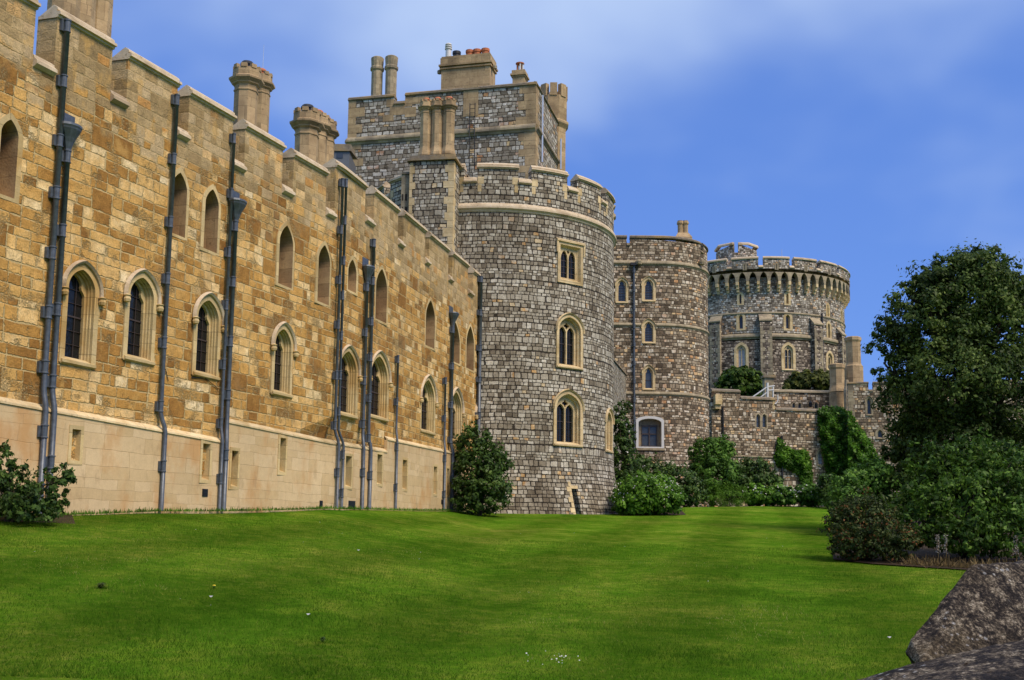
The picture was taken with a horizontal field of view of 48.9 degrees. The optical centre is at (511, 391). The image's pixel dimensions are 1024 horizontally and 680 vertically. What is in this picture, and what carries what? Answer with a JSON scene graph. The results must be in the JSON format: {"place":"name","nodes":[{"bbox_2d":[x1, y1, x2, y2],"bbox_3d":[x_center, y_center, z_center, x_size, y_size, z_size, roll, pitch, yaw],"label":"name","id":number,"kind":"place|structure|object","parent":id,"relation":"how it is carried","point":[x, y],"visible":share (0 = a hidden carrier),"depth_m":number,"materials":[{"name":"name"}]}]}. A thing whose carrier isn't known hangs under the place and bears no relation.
{"place":"outdoors","nodes":[
{"label":"outdoors","id":0,"kind":"place"},
{"bbox_2d":[334,43,568,188],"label":"block","id":1,"kind":"structure","parent":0,"point":[521,121],"depth_m":77.12,"materials":[{"name":"stone"}]},
{"bbox_2d":[0,506,967,679],"bbox_3d":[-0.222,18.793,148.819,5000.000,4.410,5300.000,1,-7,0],"label":"lawn","id":2,"kind":"structure","parent":0,"point":[789,528],"depth_m":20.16,"materials":[{"name":"green plant"}]},
{"bbox_2d":[0,515,74,523],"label":"bed soil","id":3,"kind":"structure","parent":2,"relation":"on","point":[65,518],"depth_m":26.34,"materials":[{"name":"brown soil"}]},
{"bbox_2d":[0,439,76,521],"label":"corner shrub","id":4,"kind":"object","parent":3,"relation":"on","point":[18,502],"visible":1,"depth_m":24.93,"materials":[{"name":"green plant"}]},
{"bbox_2d":[95,582,106,587],"bbox_3d":[-6.347,2.989,17.412,0.313,0.089,0.305,-4,-9,34],"label":"weed tuft","id":5,"kind":"object","parent":2,"relation":"on","point":[101,585],"visible":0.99,"depth_m":17.38,"materials":[{"name":"green plant"}]},
{"bbox_2d":[0,504,473,516],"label":"wall weeds","id":6,"kind":"object","parent":2,"relation":"on","point":[234,509],"depth_m":34.72,"materials":[{"name":"green plant"}]},
{"bbox_2d":[0,0,482,515],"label":"sandstone range","id":7,"kind":"structure","parent":2,"relation":"on","point":[206,302],"depth_m":33.25,"materials":[{"name":"brown stone"}]},
{"bbox_2d":[0,113,22,203],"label":"lancet window","id":8,"kind":"structure","parent":7,"relation":"in","point":[11,135],"depth_m":26.84,"materials":[{"name":"stone"}]},
{"bbox_2d":[58,260,106,369],"bbox_3d":[-10.995,-2.003,28.554,0.513,2.756,1.553,-2,-8,20],"label":"window","id":9,"kind":"structure","parent":7,"relation":"in","point":[82,285],"depth_m":28.85,"materials":[{"name":"stone"}]},
{"bbox_2d":[121,268,163,366],"bbox_3d":[-10.155,-2.076,30.655,0.513,2.636,1.589,-2,-8,20],"label":"window","id":10,"kind":"structure","parent":7,"relation":"in","point":[142,293],"depth_m":30.97,"materials":[{"name":"stone"}]},
{"bbox_2d":[166,167,189,240],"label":"lancet window","id":11,"kind":"structure","parent":7,"relation":"in","point":[181,192],"depth_m":32.66,"materials":[{"name":"stone"}]},
{"bbox_2d":[191,292,227,380],"bbox_3d":[-9.068,-1.685,33.328,0.514,2.615,1.642,-2,-8,19],"label":"window","id":12,"kind":"structure","parent":7,"relation":"in","point":[206,335],"depth_m":33.67,"materials":[{"name":"stone"}]},
{"bbox_2d":[199,184,220,255],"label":"lancet window","id":13,"kind":"structure","parent":7,"relation":"in","point":[211,204],"depth_m":34.02,"materials":[{"name":"stone"}]},
{"bbox_2d":[269,321,298,398],"bbox_3d":[-7.585,-1.083,36.965,0.514,2.512,1.611,-2,-8,19],"label":"window","id":14,"kind":"structure","parent":7,"relation":"in","point":[281,367],"depth_m":37.32,"materials":[{"name":"stone"}]},
{"bbox_2d":[275,221,294,290],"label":"lancet window","id":15,"kind":"structure","parent":7,"relation":"in","point":[285,243],"depth_m":37.77,"materials":[{"name":"stone"}]},
{"bbox_2d":[314,241,331,306],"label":"lancet window","id":16,"kind":"structure","parent":7,"relation":"in","point":[323,263],"depth_m":39.93,"materials":[{"name":"stone"}]},
{"bbox_2d":[338,344,362,419],"bbox_3d":[-6.052,-0.406,41.090,0.515,2.707,1.941,-2,-8,18],"label":"window","id":17,"kind":"structure","parent":7,"relation":"in","point":[351,366],"depth_m":41.61,"materials":[{"name":"stone"}]},
{"bbox_2d":[347,255,357,295],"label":"lancet window","id":18,"kind":"structure","parent":7,"relation":"in","point":[352,270],"depth_m":42.00,"materials":[{"name":"stone"}]},
{"bbox_2d":[371,350,392,422],"bbox_3d":[-5.278,-0.276,44.118,0.515,2.788,2.164,-2,-8,17],"label":"window","id":19,"kind":"structure","parent":7,"relation":"in","point":[381,370],"depth_m":44.70,"materials":[{"name":"stone"}]},
{"bbox_2d":[375,265,388,325],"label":"lancet window","id":20,"kind":"structure","parent":7,"relation":"in","point":[381,285],"depth_m":45.07,"materials":[{"name":"stone"}]},
{"bbox_2d":[420,374,439,435],"bbox_3d":[-3.792,0.535,49.884,0.516,2.680,2.171,-1,-8,16],"label":"window","id":21,"kind":"structure","parent":7,"relation":"in","point":[429,395],"depth_m":50.47,"materials":[{"name":"stone"}]},
{"bbox_2d":[425,297,435,350],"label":"lancet window","id":22,"kind":"structure","parent":7,"relation":"in","point":[430,315],"depth_m":50.98,"materials":[{"name":"stone"}]},
{"bbox_2d":[401,96,469,253],"bbox_3d":[-3.973,-7.471,60.044,3.067,15.689,5.280,-1,-7,10],"label":"chimney turret","id":23,"kind":"object","parent":7,"relation":"on","point":[430,191],"visible":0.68,"depth_m":58.08,"materials":[{"name":"stone"}]},
{"bbox_2d":[450,321,460,365],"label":"lancet window","id":24,"kind":"structure","parent":7,"relation":"in","point":[457,341],"depth_m":54.68,"materials":[{"name":"stone"}]},
{"bbox_2d":[452,387,465,442],"bbox_3d":[-2.767,1.100,53.983,0.503,2.711,2.107,-2,-8,18],"label":"window","id":25,"kind":"structure","parent":7,"relation":"in","point":[458,402],"depth_m":54.60,"materials":[{"name":"stone"}]},
{"bbox_2d":[465,323,474,372],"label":"lancet window","id":26,"kind":"structure","parent":7,"relation":"in","point":[470,341],"depth_m":57.09,"materials":[{"name":"stone"}]},
{"bbox_2d":[475,402,477,421],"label":"window","id":27,"kind":"structure","parent":7,"relation":"in","point":[476,416],"depth_m":57.12,"materials":[{"name":"stone"}]},
{"bbox_2d":[447,421,516,515],"bbox_3d":[-1.408,3.554,52.587,3.288,4.530,3.427,1,-7,0],"label":"evergreen shrub","id":28,"kind":"object","parent":2,"relation":"on","point":[489,483],"visible":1,"depth_m":51.95,"materials":[{"name":"green plant"}]},
{"bbox_2d":[377,163,617,513],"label":"drum tower","id":29,"kind":"structure","parent":2,"relation":"on","point":[536,249],"depth_m":58.80,"materials":[{"name":"grey stone"}]},
{"bbox_2d":[553,389,584,447],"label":"window","id":30,"kind":"structure","parent":29,"relation":"in","point":[568,406],"depth_m":59.06,"materials":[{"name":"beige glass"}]},
{"bbox_2d":[556,312,584,370],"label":"window","id":31,"kind":"structure","parent":29,"relation":"in","point":[570,329],"depth_m":59.61,"materials":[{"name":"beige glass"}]},
{"bbox_2d":[556,237,585,285],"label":"window","id":32,"kind":"structure","parent":29,"relation":"in","point":[570,254],"depth_m":60.02,"materials":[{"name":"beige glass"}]},
{"bbox_2d":[605,408,614,453],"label":"window","id":33,"kind":"structure","parent":29,"relation":"in","point":[609,418],"depth_m":62.23,"materials":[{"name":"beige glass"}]},
{"bbox_2d":[614,358,626,486],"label":"link wall","id":34,"kind":"structure","parent":2,"relation":"on","point":[620,374],"depth_m":78.82,"materials":[{"name":"grey stone"}]},
{"bbox_2d":[614,220,709,506],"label":"second tower","id":35,"kind":"structure","parent":2,"relation":"on","point":[661,333],"depth_m":92.65,"materials":[{"name":"grey stone"}]},
{"bbox_2d":[615,277,628,303],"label":"window","id":36,"kind":"structure","parent":35,"relation":"in","point":[621,284],"depth_m":92.94,"materials":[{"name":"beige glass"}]},
{"bbox_2d":[641,364,655,390],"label":"window","id":37,"kind":"structure","parent":35,"relation":"in","point":[648,373],"depth_m":91.99,"materials":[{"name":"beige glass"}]},
{"bbox_2d":[641,276,656,301],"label":"window","id":38,"kind":"structure","parent":35,"relation":"in","point":[648,284],"depth_m":92.94,"materials":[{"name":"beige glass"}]},
{"bbox_2d":[641,318,656,343],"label":"window","id":39,"kind":"structure","parent":35,"relation":"in","point":[648,326],"depth_m":92.49,"materials":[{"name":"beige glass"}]},
{"bbox_2d":[635,416,664,450],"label":"window","id":40,"kind":"structure","parent":35,"relation":"in","point":[649,429],"depth_m":91.72,"materials":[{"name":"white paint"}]},
{"bbox_2d":[709,388,847,506],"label":"curtain wall","id":41,"kind":"structure","parent":2,"relation":"on","point":[754,427],"depth_m":104.50,"materials":[{"name":"grey stone"}]},
{"bbox_2d":[755,413,760,428],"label":"window","id":42,"kind":"structure","parent":41,"relation":"in","point":[757,417],"depth_m":104.65,"materials":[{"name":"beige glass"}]},
{"bbox_2d":[761,413,767,428],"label":"window","id":43,"kind":"structure","parent":41,"relation":"in","point":[764,418],"depth_m":104.72,"materials":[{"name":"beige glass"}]},
{"bbox_2d":[773,437,813,484],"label":"ivy","id":44,"kind":"object","parent":41,"relation":"attached to","point":[798,462],"visible":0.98,"depth_m":104.40,"materials":[{"name":"green plant"}]},
{"bbox_2d":[815,447,825,465],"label":"window","id":45,"kind":"structure","parent":41,"relation":"in","point":[819,459],"depth_m":105.52,"materials":[{"name":"grey glass"}]},
{"bbox_2d":[833,515,1023,569],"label":"bed soil","id":46,"kind":"structure","parent":2,"relation":"on","point":[920,553],"depth_m":32.18,"materials":[{"name":"brown soil"}]},
{"bbox_2d":[812,471,875,506],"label":"tall bush","id":47,"kind":"object","parent":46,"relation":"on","point":[823,489],"visible":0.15,"depth_m":77.54,"materials":[{"name":"green plant"}]},
{"bbox_2d":[819,455,901,518],"bbox_3d":[13.301,3.992,43.732,3.616,3.278,2.552,4,-8,-26],"label":"pale bush","id":48,"kind":"object","parent":46,"relation":"on","point":[847,482],"visible":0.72,"depth_m":43.35,"materials":[{"name":"green plant"}]},
{"bbox_2d":[816,485,924,560],"bbox_3d":[9.871,3.621,31.231,2.775,2.217,2.825,1,-7,0],"label":"reddish shrub","id":49,"kind":"object","parent":46,"relation":"on","point":[859,534],"visible":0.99,"depth_m":30.79,"materials":[{"name":"green plant"}]},
{"bbox_2d":[935,535,941,562],"bbox_3d":[11.314,4.186,29.921,0.171,0.814,0.191,1,-7,0],"label":"flower spike","id":50,"kind":"object","parent":46,"relation":"on","point":[938,547],"visible":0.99,"depth_m":29.92,"materials":[{"name":"grey plant"}]},
{"bbox_2d":[860,237,1023,517],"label":"broadleaf tree","id":51,"kind":"object","parent":46,"relation":"on","point":[969,334],"visible":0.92,"depth_m":44.26,"materials":[{"name":"green plant"}]},
{"bbox_2d":[942,535,947,563],"bbox_3d":[11.538,4.190,29.927,0.206,0.814,0.159,5,-8,-29],"label":"flower spike","id":52,"kind":"object","parent":46,"relation":"on","point":[945,546],"visible":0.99,"depth_m":29.93,"materials":[{"name":"grey plant"}]},
{"bbox_2d":[878,417,1023,529],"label":"shade bush","id":53,"kind":"object","parent":46,"relation":"on","point":[892,455],"visible":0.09,"depth_m":45.62,"materials":[{"name":"green plant"}]},
{"bbox_2d":[883,426,1023,558],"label":"dogwood shrub","id":54,"kind":"object","parent":46,"relation":"on","point":[993,508],"visible":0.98,"depth_m":32.01,"materials":[{"name":"green plant"}]},
{"bbox_2d":[885,553,1022,568],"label":"dry stalks","id":55,"kind":"object","parent":46,"relation":"on","point":[950,564],"visible":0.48,"depth_m":29.31,"materials":[{"name":"brown plant"}]},
{"bbox_2d":[1012,535,1018,560],"bbox_3d":[13.390,4.213,29.916,0.176,0.808,0.181,8,-10,-44],"label":"flower spike","id":56,"kind":"object","parent":46,"relation":"on","point":[1016,547],"visible":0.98,"depth_m":29.93,"materials":[{"name":"grey plant"}]},
{"bbox_2d":[847,379,1022,494],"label":"gate wall","id":57,"kind":"structure","parent":2,"relation":"on","point":[870,421],"depth_m":104.28,"materials":[{"name":"grey stone"}]},
{"bbox_2d":[817,405,879,478],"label":"ivy","id":58,"kind":"object","parent":57,"relation":"attached to","point":[849,448],"visible":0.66,"depth_m":104.70,"materials":[{"name":"green plant"}]},
{"bbox_2d":[864,396,873,415],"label":"window","id":59,"kind":"structure","parent":57,"relation":"in","point":[868,410],"depth_m":104.44,"materials":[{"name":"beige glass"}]},
{"bbox_2d":[875,428,884,439],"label":"window","id":60,"kind":"structure","parent":57,"relation":"in","point":[878,434],"depth_m":103.88,"materials":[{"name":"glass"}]},
{"bbox_3d":[2.220,1.702,2.909,1.919,1.420,1.800,1,-7,0],"label":"parapet wall","id":61,"kind":"object","parent":2,"relation":"on","visible":0},
{"bbox_2d":[858,639,1023,679],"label":"coping stone","id":62,"kind":"object","parent":61,"relation":"on","point":[1004,661],"visible":1,"depth_m":2.31,"materials":[{"name":"grey stone"}]},
{"bbox_2d":[905,560,1023,663],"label":"boulder","id":63,"kind":"object","parent":61,"relation":"on","point":[980,606],"visible":0.83,"depth_m":3.31,"materials":[{"name":"grey stone"}]},
{"bbox_2d":[33,0,1023,388],"label":"sky","id":64,"kind":"structure","parent":0,"point":[867,138],"materials":[{"name":"blue"}]},
{"bbox_2d":[621,506,823,515],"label":"bed soil","id":65,"kind":"structure","parent":0,"point":[682,513],"depth_m":59.96,"materials":[{"name":"brown soil"}]},
{"bbox_2d":[614,399,653,487],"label":"climbing shrub","id":66,"kind":"object","parent":65,"relation":"on","point":[629,463],"visible":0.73,"depth_m":67.56,"materials":[{"name":"green plant"}]},
{"bbox_2d":[608,470,687,514],"bbox_3d":[7.090,5.318,59.431,4.144,2.498,3.827,1,-7,0],"label":"flowering shrub","id":67,"kind":"object","parent":65,"relation":"on","point":[641,493],"visible":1,"depth_m":58.37,"materials":[{"name":"green plant"}]},
{"bbox_2d":[635,451,708,506],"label":"bush","id":68,"kind":"object","parent":65,"relation":"on","point":[690,482],"visible":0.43,"depth_m":74.59,"materials":[{"name":"green plant"}]},
{"bbox_2d":[685,432,742,505],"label":"rounded bush","id":69,"kind":"object","parent":65,"relation":"on","point":[713,464],"visible":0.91,"depth_m":80.89,"materials":[{"name":"green plant"}]},
{"bbox_2d":[698,483,754,506],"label":"feathery plant","id":70,"kind":"object","parent":65,"relation":"on","point":[719,492],"visible":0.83,"depth_m":78.88,"materials":[{"name":"green plant"}]},
{"bbox_2d":[724,454,784,504],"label":"laurel bush","id":71,"kind":"object","parent":65,"relation":"on","point":[758,470],"visible":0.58,"depth_m":80.62,"materials":[{"name":"green plant"}]},
{"bbox_2d":[740,482,774,505],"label":"flowering plant","id":72,"kind":"object","parent":65,"relation":"on","point":[761,496],"visible":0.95,"depth_m":78.92,"materials":[{"name":"green plant"}]},
{"bbox_2d":[769,482,800,505],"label":"flowering plant","id":73,"kind":"object","parent":65,"relation":"on","point":[782,495],"visible":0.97,"depth_m":78.75,"materials":[{"name":"green plant"}]},
{"bbox_2d":[793,482,822,506],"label":"flowering plant","id":74,"kind":"object","parent":65,"relation":"on","point":[808,493],"visible":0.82,"depth_m":78.95,"materials":[{"name":"green plant"}]},
{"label":"mound","id":75,"kind":"structure","parent":0,"visible":0},
{"bbox_2d":[712,365,762,396],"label":"domed tree","id":76,"kind":"object","parent":75,"relation":"on","point":[745,380],"visible":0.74,"depth_m":121.33,"materials":[{"name":"green plant"}]},
{"bbox_2d":[754,383,774,396],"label":"stair handrail","id":77,"kind":"object","parent":75,"relation":"on","point":[768,390],"visible":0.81,"depth_m":107.91,"materials":[{"name":"white metal"}]},
{"bbox_2d":[761,375,775,396],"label":"gate pier","id":78,"kind":"structure","parent":75,"relation":"on","point":[769,379],"depth_m":109.45,"materials":[{"name":"beige stone"}]},
{"bbox_2d":[707,242,849,388],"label":"round keep","id":79,"kind":"structure","parent":75,"relation":"on","point":[780,318],"depth_m":141.19,"materials":[{"name":"grey stone"}]},
{"bbox_2d":[737,292,743,304],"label":"lancet window","id":80,"kind":"structure","parent":79,"relation":"in","point":[740,297],"depth_m":141.52,"materials":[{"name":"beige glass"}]},
{"bbox_2d":[736,314,745,330],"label":"lancet window","id":81,"kind":"structure","parent":79,"relation":"in","point":[740,319],"depth_m":141.23,"materials":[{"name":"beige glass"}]},
{"bbox_2d":[734,342,748,368],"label":"window","id":82,"kind":"structure","parent":79,"relation":"in","point":[741,352],"depth_m":140.61,"materials":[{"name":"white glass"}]},
{"bbox_2d":[784,292,790,304],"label":"lancet window","id":83,"kind":"structure","parent":79,"relation":"in","point":[787,296],"depth_m":140.99,"materials":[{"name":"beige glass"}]},
{"bbox_2d":[783,314,792,330],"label":"lancet window","id":84,"kind":"structure","parent":79,"relation":"in","point":[787,318],"depth_m":140.61,"materials":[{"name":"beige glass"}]},
{"bbox_2d":[781,342,795,370],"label":"window","id":85,"kind":"structure","parent":79,"relation":"in","point":[788,352],"depth_m":140.00,"materials":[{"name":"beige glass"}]},
{"bbox_2d":[826,303,829,316],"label":"lancet window","id":86,"kind":"structure","parent":79,"relation":"in","point":[827,305],"depth_m":143.42,"materials":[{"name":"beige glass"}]},
{"bbox_2d":[826,321,831,337],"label":"lancet window","id":87,"kind":"structure","parent":79,"relation":"in","point":[828,325],"depth_m":143.28,"materials":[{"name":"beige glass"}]},
{"bbox_2d":[826,350,833,370],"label":"window","id":88,"kind":"structure","parent":79,"relation":"in","point":[829,356],"depth_m":142.63,"materials":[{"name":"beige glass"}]},
{"bbox_2d":[840,308,842,325],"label":"lancet window","id":89,"kind":"structure","parent":79,"relation":"in","point":[841,311],"depth_m":146.64,"materials":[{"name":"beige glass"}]},
{"bbox_2d":[774,389,828,408],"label":"wall","id":90,"kind":"structure","parent":75,"relation":"on","point":[797,399],"depth_m":112.11,"materials":[{"name":"grey stone"}]},
{"bbox_2d":[782,368,829,389],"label":"domed tree","id":91,"kind":"object","parent":75,"relation":"on","point":[816,379],"visible":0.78,"depth_m":119.50,"materials":[{"name":"green plant"}]},
{"bbox_2d":[828,336,863,408],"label":"gate turrets","id":92,"kind":"object","parent":75,"relation":"on","point":[852,369],"visible":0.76,"depth_m":109.77,"materials":[{"name":"stone"}]}
]}

